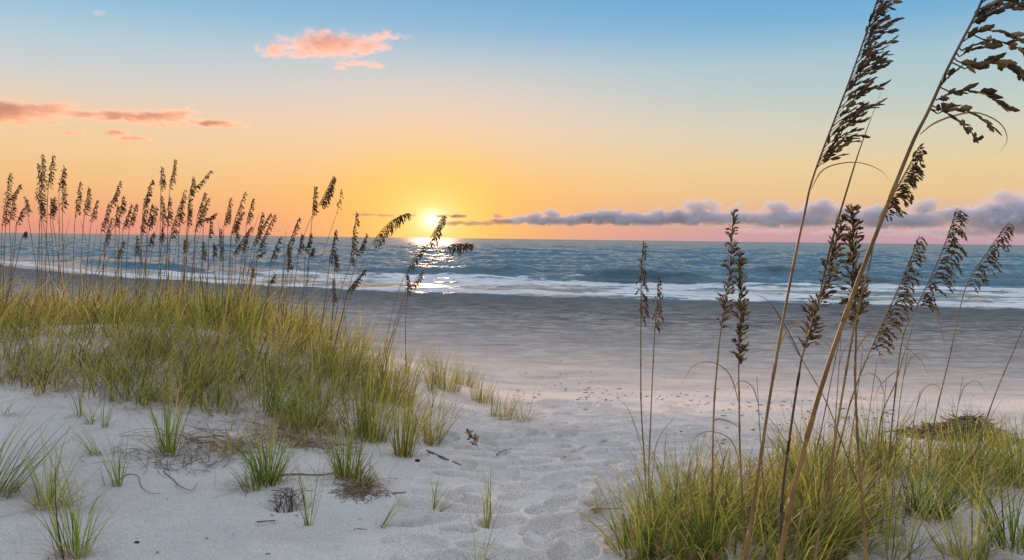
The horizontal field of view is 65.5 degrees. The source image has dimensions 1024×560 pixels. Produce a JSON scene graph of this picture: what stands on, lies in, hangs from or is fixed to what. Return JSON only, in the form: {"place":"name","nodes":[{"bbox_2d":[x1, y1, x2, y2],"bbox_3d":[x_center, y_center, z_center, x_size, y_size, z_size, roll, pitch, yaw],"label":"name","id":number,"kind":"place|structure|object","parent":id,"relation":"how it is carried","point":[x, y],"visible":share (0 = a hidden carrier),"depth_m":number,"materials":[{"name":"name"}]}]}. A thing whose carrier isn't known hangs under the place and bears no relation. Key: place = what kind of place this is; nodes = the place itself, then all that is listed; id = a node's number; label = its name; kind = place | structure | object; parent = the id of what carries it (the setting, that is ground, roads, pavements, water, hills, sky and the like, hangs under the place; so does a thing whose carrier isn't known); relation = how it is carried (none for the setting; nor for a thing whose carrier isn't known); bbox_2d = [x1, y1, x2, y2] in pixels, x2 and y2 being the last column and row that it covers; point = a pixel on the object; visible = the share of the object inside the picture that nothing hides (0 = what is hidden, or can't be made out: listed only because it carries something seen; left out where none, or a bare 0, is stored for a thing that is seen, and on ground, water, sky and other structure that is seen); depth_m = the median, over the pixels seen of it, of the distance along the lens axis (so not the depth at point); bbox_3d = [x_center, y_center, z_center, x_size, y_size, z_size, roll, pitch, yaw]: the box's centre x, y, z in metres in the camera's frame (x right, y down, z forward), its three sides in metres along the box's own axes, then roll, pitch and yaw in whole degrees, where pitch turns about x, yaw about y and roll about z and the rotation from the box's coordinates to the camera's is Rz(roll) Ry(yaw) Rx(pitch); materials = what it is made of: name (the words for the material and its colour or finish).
{"place":"outdoors","nodes":[
{"label":"outdoors","id":0,"kind":"place"},
{"bbox_2d":[0,264,1023,559],"bbox_3d":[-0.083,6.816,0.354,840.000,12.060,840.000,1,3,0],"label":"sand","id":1,"kind":"structure","parent":0,"point":[582,344],"depth_m":5.74,"materials":[{"name":"sand"}]},
{"bbox_2d":[0,173,13,308],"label":"sea oat","id":2,"kind":"object","parent":1,"relation":"on","point":[9,199],"visible":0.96,"depth_m":8.33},
{"bbox_2d":[7,197,16,302],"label":"sea oat","id":3,"kind":"object","parent":1,"relation":"on","point":[11,210],"visible":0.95,"depth_m":8.29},
{"bbox_2d":[34,154,47,320],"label":"sea oat","id":4,"kind":"object","parent":1,"relation":"on","point":[43,171],"visible":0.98,"depth_m":8.25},
{"bbox_2d":[36,163,48,296],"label":"sea oat","id":5,"kind":"object","parent":1,"relation":"on","point":[39,191],"visible":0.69,"depth_m":8.46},
{"bbox_2d":[34,191,53,301],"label":"sea oat","id":6,"kind":"object","parent":1,"relation":"on","point":[41,208],"visible":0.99,"depth_m":8.12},
{"bbox_2d":[0,388,93,500],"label":"grass tuft","id":7,"kind":"object","parent":1,"relation":"on","point":[8,488],"visible":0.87,"depth_m":3.60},
{"bbox_2d":[45,156,56,303],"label":"sea oat","id":8,"kind":"object","parent":1,"relation":"on","point":[51,172],"visible":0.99,"depth_m":8.00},
{"bbox_2d":[47,198,55,322],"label":"sea oat","id":9,"kind":"object","parent":1,"relation":"on","point":[51,209],"visible":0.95,"depth_m":8.12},
{"bbox_2d":[0,418,121,516],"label":"grass tuft","id":10,"kind":"object","parent":1,"relation":"on","point":[37,502],"visible":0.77,"depth_m":3.45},
{"bbox_2d":[57,165,66,313],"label":"sea oat","id":11,"kind":"object","parent":1,"relation":"on","point":[63,178],"visible":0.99,"depth_m":8.04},
{"bbox_2d":[59,179,68,289],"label":"sea oat","id":12,"kind":"object","parent":1,"relation":"on","point":[63,198],"visible":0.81,"depth_m":8.61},
{"bbox_2d":[1,428,140,559],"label":"grass tuft","id":13,"kind":"object","parent":1,"relation":"on","point":[75,542],"visible":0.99,"depth_m":2.97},
{"bbox_2d":[72,181,91,297],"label":"sea oat","id":14,"kind":"object","parent":1,"relation":"on","point":[77,200],"visible":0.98,"depth_m":8.66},
{"bbox_2d":[78,187,91,318],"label":"sea oat","id":15,"kind":"object","parent":1,"relation":"on","point":[87,205],"visible":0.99,"depth_m":7.87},
{"bbox_2d":[39,409,137,466],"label":"grass tuft","id":16,"kind":"object","parent":1,"relation":"on","point":[90,453],"visible":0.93,"depth_m":4.21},
{"bbox_2d":[85,201,98,299],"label":"sea oat","id":17,"kind":"object","parent":1,"relation":"on","point":[94,211],"visible":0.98,"depth_m":8.61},
{"bbox_2d":[97,203,111,304],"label":"sea oat","id":18,"kind":"object","parent":1,"relation":"on","point":[103,224],"visible":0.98,"depth_m":8.40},
{"bbox_2d":[98,181,121,306],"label":"sea oat","id":19,"kind":"object","parent":1,"relation":"on","point":[115,198],"visible":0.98,"depth_m":8.18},
{"bbox_2d":[100,385,125,427],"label":"grass tuft","id":20,"kind":"object","parent":1,"relation":"on","point":[106,423],"visible":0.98,"depth_m":4.72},
{"bbox_2d":[85,425,141,489],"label":"grass tuft","id":21,"kind":"object","parent":1,"relation":"on","point":[117,482],"visible":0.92,"depth_m":3.81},
{"bbox_2d":[111,204,133,308],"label":"sea oat","id":22,"kind":"object","parent":1,"relation":"on","point":[127,221],"visible":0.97,"depth_m":8.03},
{"bbox_2d":[137,180,154,307],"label":"sea oat","id":23,"kind":"object","parent":1,"relation":"on","point":[150,187],"visible":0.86,"depth_m":8.42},
{"bbox_2d":[140,199,152,305],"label":"sea oat","id":24,"kind":"object","parent":1,"relation":"on","point":[144,220],"visible":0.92,"depth_m":8.02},
{"bbox_2d":[143,203,155,307],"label":"sea oat","id":25,"kind":"object","parent":1,"relation":"on","point":[151,217],"visible":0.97,"depth_m":8.14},
{"bbox_2d":[92,445,209,476],"bbox_3d":[-1.886,0.964,4.267,0.504,0.139,0.463,1,3,11],"label":"root mat","id":26,"kind":"object","parent":1,"relation":"on","point":[160,462],"visible":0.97,"depth_m":4.25,"materials":[{"name":"plant"}]},
{"bbox_2d":[157,167,166,316],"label":"sea oat","id":27,"kind":"object","parent":1,"relation":"on","point":[162,180],"visible":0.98,"depth_m":8.11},
{"bbox_2d":[110,356,228,460],"bbox_3d":[-1.873,0.688,4.448,0.696,0.586,0.608,2,3,23],"label":"grass tuft","id":28,"kind":"object","parent":1,"relation":"on","point":[170,448],"visible":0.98,"depth_m":4.40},
{"bbox_2d":[166,196,173,307],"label":"sea oat","id":29,"kind":"object","parent":1,"relation":"on","point":[169,212],"visible":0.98,"depth_m":8.75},
{"bbox_2d":[166,159,176,288],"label":"sea oat","id":30,"kind":"object","parent":1,"relation":"on","point":[174,173],"visible":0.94,"depth_m":8.91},
{"bbox_2d":[166,190,186,296],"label":"sea oat","id":31,"kind":"object","parent":1,"relation":"on","point":[179,215],"visible":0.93,"depth_m":8.77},
{"bbox_2d":[119,427,276,469],"bbox_3d":[-1.770,0.945,4.630,0.747,0.137,0.723,3,4,41],"label":"root mat","id":32,"kind":"object","parent":1,"relation":"on","point":[205,442],"visible":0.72,"depth_m":4.59,"materials":[{"name":"plant"}]},
{"bbox_2d":[194,198,209,317],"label":"sea oat","id":33,"kind":"object","parent":1,"relation":"on","point":[199,221],"visible":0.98,"depth_m":7.84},
{"bbox_2d":[179,411,278,473],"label":"grass tuft","id":34,"kind":"object","parent":1,"relation":"on","point":[226,447],"visible":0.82,"depth_m":4.53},
{"bbox_2d":[221,198,236,312],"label":"sea oat","id":35,"kind":"object","parent":1,"relation":"on","point":[227,218],"visible":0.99,"depth_m":7.83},
{"bbox_2d":[0,245,461,463],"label":"dune grass","id":36,"kind":"structure","parent":1,"relation":"on","point":[17,317],"depth_m":6.38,"materials":[{"name":"plant"}]},
{"bbox_2d":[227,226,253,324],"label":"sea oat","id":37,"kind":"object","parent":1,"relation":"on","point":[242,240],"visible":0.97,"depth_m":7.89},
{"bbox_2d":[213,452,277,497],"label":"grass tuft","id":38,"kind":"object","parent":1,"relation":"on","point":[248,486],"visible":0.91,"depth_m":3.94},
{"bbox_2d":[242,213,272,310],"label":"sea oat","id":39,"kind":"object","parent":1,"relation":"on","point":[261,230],"visible":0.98,"depth_m":8.16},
{"bbox_2d":[253,215,276,308],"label":"sea oat","id":40,"kind":"object","parent":1,"relation":"on","point":[263,240],"visible":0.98,"depth_m":8.06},
{"bbox_2d":[204,401,327,491],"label":"grass tuft","id":41,"kind":"object","parent":1,"relation":"on","point":[268,469],"visible":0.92,"depth_m":4.04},
{"bbox_2d":[258,236,282,345],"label":"sea oat","id":42,"kind":"object","parent":1,"relation":"on","point":[276,248],"visible":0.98,"depth_m":7.17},
{"bbox_2d":[274,217,301,336],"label":"sea oat","id":43,"kind":"object","parent":1,"relation":"on","point":[288,245],"visible":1,"depth_m":7.54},
{"bbox_2d":[239,340,340,424],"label":"grass tuft","id":44,"kind":"object","parent":1,"relation":"on","point":[271,397],"visible":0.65,"depth_m":5.49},
{"bbox_2d":[269,488,313,512],"bbox_3d":[-1.091,1.124,3.888,0.209,0.156,0.326,1,3,0],"label":"root mat","id":45,"kind":"object","parent":1,"relation":"on","point":[291,501],"visible":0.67,"depth_m":3.90,"materials":[{"name":"plant"}]},
{"bbox_2d":[287,233,304,345],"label":"sea oat","id":46,"kind":"object","parent":1,"relation":"on","point":[301,242],"visible":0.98,"depth_m":7.26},
{"bbox_2d":[225,355,375,451],"bbox_3d":[-1.350,0.802,5.257,1.128,0.721,1.376,1,3,0],"label":"grass tuft","id":47,"kind":"object","parent":1,"relation":"on","point":[299,423],"visible":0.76,"depth_m":5.25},
{"bbox_2d":[239,426,362,460],"bbox_3d":[-1.283,1.002,4.892,0.777,0.139,0.617,1,3,0],"label":"root mat","id":48,"kind":"object","parent":1,"relation":"on","point":[305,444],"visible":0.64,"depth_m":4.91,"materials":[{"name":"plant"}]},
{"bbox_2d":[293,233,312,330],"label":"sea oat","id":49,"kind":"object","parent":1,"relation":"on","point":[310,240],"visible":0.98,"depth_m":7.73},
{"bbox_2d":[275,451,331,527],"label":"grass tuft","id":50,"kind":"object","parent":1,"relation":"on","point":[306,522],"visible":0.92,"depth_m":3.46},
{"bbox_2d":[281,177,336,337],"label":"sea oat","id":51,"kind":"object","parent":1,"relation":"on","point":[330,190],"visible":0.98,"depth_m":7.77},
{"bbox_2d":[305,187,318,330],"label":"sea oat","id":52,"kind":"object","parent":1,"relation":"on","point":[315,205],"visible":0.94,"depth_m":7.82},
{"bbox_2d":[310,230,338,359],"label":"sea oat","id":53,"kind":"object","parent":1,"relation":"on","point":[334,241],"visible":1,"depth_m":7.12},
{"bbox_2d":[282,300,402,388],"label":"grass tuft","id":54,"kind":"object","parent":1,"relation":"on","point":[330,351],"visible":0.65,"depth_m":6.82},
{"bbox_2d":[328,211,359,353],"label":"sea oat","id":55,"kind":"object","parent":1,"relation":"on","point":[354,236],"visible":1,"depth_m":7.77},
{"bbox_2d":[299,405,399,484],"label":"grass tuft","id":56,"kind":"object","parent":1,"relation":"on","point":[340,468],"visible":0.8,"depth_m":4.25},
{"bbox_2d":[332,269,367,357],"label":"sea oat","id":57,"kind":"object","parent":1,"relation":"on","point":[353,285],"visible":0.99,"depth_m":7.05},
{"bbox_2d":[309,479,396,506],"bbox_3d":[-0.776,1.057,4.032,0.415,0.076,0.450,1,3,0],"label":"root mat","id":58,"kind":"object","parent":1,"relation":"on","point":[349,488],"visible":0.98,"depth_m":3.98,"materials":[{"name":"plant"}]},
{"bbox_2d":[319,434,412,493],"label":"grass tuft","id":59,"kind":"object","parent":1,"relation":"on","point":[360,477],"visible":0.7,"depth_m":4.16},
{"bbox_2d":[336,213,410,349],"bbox_3d":[-1.281,0.112,7.218,0.731,1.446,0.107,1,3,0],"label":"sea oat","id":60,"kind":"object","parent":1,"relation":"on","point":[398,220],"visible":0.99,"depth_m":7.18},
{"bbox_2d":[311,352,439,447],"bbox_3d":[-0.902,0.795,5.322,0.899,0.618,0.786,1,3,0],"label":"grass tuft","id":61,"kind":"object","parent":1,"relation":"on","point":[375,432],"visible":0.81,"depth_m":5.27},
{"bbox_2d":[313,329,473,415],"bbox_3d":[-1.046,0.749,6.863,1.226,0.820,1.347,-2,4,-43],"label":"grass tuft","id":62,"kind":"object","parent":1,"relation":"on","point":[389,380],"visible":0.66,"depth_m":6.66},
{"bbox_2d":[377,483,416,527],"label":"grass tuft","id":63,"kind":"object","parent":1,"relation":"on","point":[386,519],"visible":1,"depth_m":3.57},
{"bbox_2d":[356,370,453,458],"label":"grass tuft","id":64,"kind":"object","parent":1,"relation":"on","point":[402,451],"visible":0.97,"depth_m":4.93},
{"bbox_2d":[384,247,426,372],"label":"sea oat","id":65,"kind":"object","parent":1,"relation":"on","point":[416,262],"visible":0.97,"depth_m":7.15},
{"bbox_2d":[381,215,446,368],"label":"sea oat","id":66,"kind":"object","parent":1,"relation":"on","point":[440,228],"visible":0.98,"depth_m":7.18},
{"bbox_2d":[381,243,473,373],"bbox_3d":[-0.772,0.320,7.129,0.866,1.314,0.098,1,3,0],"label":"sea oat","id":67,"kind":"object","parent":1,"relation":"on","point":[459,248],"visible":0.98,"depth_m":7.10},
{"bbox_2d":[402,392,474,448],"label":"grass tuft","id":68,"kind":"object","parent":1,"relation":"on","point":[430,438],"visible":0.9,"depth_m":5.40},
{"bbox_2d":[401,335,482,400],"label":"grass tuft","id":69,"kind":"object","parent":1,"relation":"on","point":[441,382],"visible":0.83,"depth_m":8.03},
{"bbox_2d":[430,470,474,511],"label":"grass tuft","id":70,"kind":"object","parent":1,"relation":"on","point":[435,501],"visible":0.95,"depth_m":3.79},
{"bbox_2d":[448,352,493,388],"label":"grass tuft","id":71,"kind":"object","parent":1,"relation":"on","point":[468,381],"visible":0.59,"depth_m":8.77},
{"bbox_2d":[441,466,500,528],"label":"grass tuft","id":72,"kind":"object","parent":1,"relation":"on","point":[487,520],"visible":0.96,"depth_m":3.57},
{"bbox_2d":[444,483,511,559],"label":"grass tuft","id":73,"kind":"object","parent":1,"relation":"on","point":[485,538],"visible":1,"depth_m":3.10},
{"bbox_2d":[446,369,518,405],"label":"grass tuft","id":74,"kind":"object","parent":1,"relation":"on","point":[477,398],"visible":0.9,"depth_m":7.85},
{"bbox_2d":[469,387,524,421],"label":"grass tuft","id":75,"kind":"object","parent":1,"relation":"on","point":[495,413],"visible":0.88,"depth_m":6.93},
{"bbox_2d":[505,388,549,422],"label":"grass tuft","id":76,"kind":"object","parent":1,"relation":"on","point":[522,417],"visible":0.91,"depth_m":6.85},
{"bbox_2d":[554,468,632,516],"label":"grass tuft","id":77,"kind":"object","parent":1,"relation":"on","point":[597,507],"visible":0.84,"depth_m":3.82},
{"bbox_2d":[541,450,723,559],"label":"grass tuft","id":78,"kind":"object","parent":1,"relation":"on","point":[624,541],"visible":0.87,"depth_m":3.13,"materials":[{"name":"plant"}]},
{"bbox_2d":[622,241,649,505],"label":"sea oat","id":79,"kind":"object","parent":1,"relation":"on","point":[644,253],"visible":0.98,"depth_m":3.66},
{"bbox_2d":[573,439,713,535],"bbox_3d":[0.625,0.924,3.450,0.657,0.498,0.670,-1,3,-27],"label":"grass tuft","id":80,"kind":"object","parent":1,"relation":"on","point":[653,492],"visible":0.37,"depth_m":3.49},
{"bbox_2d":[648,278,670,498],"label":"sea oat","id":81,"kind":"object","parent":1,"relation":"on","point":[658,304],"visible":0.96,"depth_m":3.62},
{"bbox_2d":[606,417,744,513],"bbox_3d":[0.797,0.943,3.757,0.723,0.676,0.787,2,3,22],"label":"grass tuft","id":82,"kind":"object","parent":1,"relation":"on","point":[674,474],"visible":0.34,"depth_m":3.79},
{"bbox_2d":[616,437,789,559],"bbox_3d":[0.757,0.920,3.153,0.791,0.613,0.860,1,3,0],"label":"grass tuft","id":83,"kind":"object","parent":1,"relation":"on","point":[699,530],"visible":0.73,"depth_m":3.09,"materials":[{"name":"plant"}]},
{"bbox_2d":[685,251,750,556],"bbox_3d":[0.764,0.495,2.973,0.245,1.217,0.087,2,3,31],"label":"sea oat","id":84,"kind":"object","parent":1,"relation":"on","point":[739,306],"visible":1,"depth_m":2.92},
{"bbox_2d":[710,209,740,559],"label":"sea oat","id":85,"kind":"object","parent":1,"relation":"on","point":[727,266],"visible":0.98,"depth_m":3.01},
{"bbox_2d":[664,439,793,529],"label":"grass tuft","id":86,"kind":"object","parent":1,"relation":"on","point":[729,488],"visible":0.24,"depth_m":3.50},
{"bbox_2d":[730,381,767,559],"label":"sea oat","id":87,"kind":"object","parent":1,"relation":"on","point":[762,468],"visible":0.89,"depth_m":2.94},
{"bbox_2d":[579,387,1023,559],"bbox_3d":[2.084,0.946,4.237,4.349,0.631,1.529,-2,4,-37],"label":"beach grass","id":88,"kind":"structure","parent":1,"relation":"on","point":[773,516],"depth_m":3.41,"materials":[{"name":"plant"}]},
{"bbox_2d":[732,392,873,501],"bbox_3d":[1.447,0.829,3.901,0.812,0.613,0.823,3,4,33],"label":"grass tuft","id":89,"kind":"object","parent":1,"relation":"on","point":[794,457],"visible":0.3,"depth_m":3.93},
{"bbox_2d":[791,336,840,559],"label":"sea oat","id":90,"kind":"object","parent":1,"relation":"on","point":[797,533],"visible":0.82,"depth_m":2.73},
{"bbox_2d":[753,90,881,548],"bbox_3d":[0.825,0.306,2.180,0.328,1.676,0.109,1,3,12],"label":"sea oat","id":91,"kind":"object","parent":1,"relation":"on","point":[832,255],"visible":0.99,"depth_m":2.15,"materials":[{"name":"plant"}]},
{"bbox_2d":[774,307,872,521],"bbox_3d":[1.287,0.605,3.235,0.473,0.987,0.006,1,3,0],"label":"sea oat","id":92,"kind":"object","parent":1,"relation":"on","point":[832,417],"visible":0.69,"depth_m":3.23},
{"bbox_2d":[743,0,904,559],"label":"sea oat","id":93,"kind":"object","parent":1,"relation":"on","point":[868,52],"visible":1,"depth_m":1.98,"materials":[{"name":"plant"}]},
{"bbox_2d":[826,333,866,556],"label":"sea oat","id":94,"kind":"object","parent":1,"relation":"on","point":[834,433],"visible":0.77,"depth_m":3.04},
{"bbox_2d":[837,352,886,533],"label":"sea oat","id":95,"kind":"object","parent":1,"relation":"on","point":[850,443],"visible":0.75,"depth_m":3.14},
{"bbox_2d":[836,203,895,559],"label":"sea oat","id":96,"kind":"object","parent":1,"relation":"on","point":[852,245],"visible":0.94,"depth_m":2.20,"materials":[{"name":"plant"}]},
{"bbox_2d":[814,143,927,559],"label":"sea oat","id":97,"kind":"object","parent":1,"relation":"on","point":[910,180],"visible":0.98,"depth_m":2.10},
{"bbox_2d":[857,373,886,515],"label":"sea oat","id":98,"kind":"object","parent":1,"relation":"on","point":[882,428],"visible":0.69,"depth_m":3.54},
{"bbox_2d":[817,235,927,527],"bbox_3d":[1.401,0.460,3.127,0.419,1.275,0.146,1,3,0],"label":"sea oat","id":99,"kind":"object","parent":1,"relation":"on","point":[907,294],"visible":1,"depth_m":3.10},
{"bbox_2d":[798,378,957,475],"bbox_3d":[2.087,0.886,4.323,0.825,0.648,0.907,-2,4,-44],"label":"grass tuft","id":100,"kind":"object","parent":1,"relation":"on","point":[871,441],"visible":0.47,"depth_m":4.34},
{"bbox_2d":[868,324,913,528],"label":"sea oat","id":101,"kind":"object","parent":1,"relation":"on","point":[881,418],"visible":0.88,"depth_m":3.44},
{"bbox_2d":[776,0,1023,559],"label":"sea oat","id":102,"kind":"object","parent":1,"relation":"on","point":[983,13],"visible":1,"depth_m":1.37,"materials":[{"name":"plant"}]},
{"bbox_2d":[889,344,932,536],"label":"sea oat","id":103,"kind":"object","parent":1,"relation":"on","point":[897,426],"visible":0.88,"depth_m":3.34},
{"bbox_2d":[832,446,1002,559],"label":"grass tuft","id":104,"kind":"object","parent":1,"relation":"on","point":[886,549],"visible":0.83,"depth_m":3.05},
{"bbox_2d":[881,209,968,531],"bbox_3d":[1.776,0.396,3.440,0.311,1.412,0.139,2,3,18],"label":"sea oat","id":105,"kind":"object","parent":1,"relation":"on","point":[947,268],"visible":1,"depth_m":3.40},
{"bbox_2d":[850,411,1023,532],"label":"grass tuft","id":106,"kind":"object","parent":1,"relation":"on","point":[933,506],"visible":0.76,"depth_m":3.54,"materials":[{"name":"plant"}]},
{"bbox_2d":[882,454,1023,559],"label":"grass tuft","id":107,"kind":"object","parent":1,"relation":"on","point":[980,555],"visible":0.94,"depth_m":3.06,"materials":[{"name":"plant"}]},
{"bbox_2d":[886,410,1023,444],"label":"seaweed pile","id":108,"kind":"object","parent":1,"relation":"on","point":[974,418],"visible":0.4,"depth_m":5.86,"materials":[{"name":"brown plant"}]},
{"bbox_2d":[902,437,1023,558],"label":"grass tuft","id":109,"kind":"object","parent":1,"relation":"on","point":[1011,527],"visible":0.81,"depth_m":3.21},
{"bbox_2d":[903,391,1023,488],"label":"grass tuft","id":110,"kind":"object","parent":1,"relation":"on","point":[967,440],"visible":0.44,"depth_m":4.33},
{"bbox_2d":[926,222,1013,480],"bbox_3d":[2.372,0.394,4.126,0.407,1.387,0.111,1,3,0],"label":"sea oat","id":111,"kind":"object","parent":1,"relation":"on","point":[993,254],"visible":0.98,"depth_m":4.10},
{"bbox_2d":[939,391,1023,487],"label":"grass tuft","id":112,"kind":"object","parent":1,"relation":"on","point":[1012,459],"visible":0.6,"depth_m":4.14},
{"bbox_2d":[973,326,1023,458],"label":"sea oat","id":113,"kind":"object","parent":1,"relation":"on","point":[1001,379],"visible":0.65,"depth_m":4.43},
{"bbox_2d":[0,233,1023,308],"bbox_3d":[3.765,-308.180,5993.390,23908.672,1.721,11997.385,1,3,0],"label":"sea","id":114,"kind":"structure","parent":0,"point":[680,270],"depth_m":75.73,"materials":[{"name":"teal liquid"}]},
{"bbox_2d":[0,0,1023,244],"label":"sky","id":115,"kind":"structure","parent":0,"point":[648,120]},
{"bbox_2d":[156,365,1001,554],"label":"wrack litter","id":116,"kind":"object","parent":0,"point":[680,431],"visible":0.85,"depth_m":8.01,"materials":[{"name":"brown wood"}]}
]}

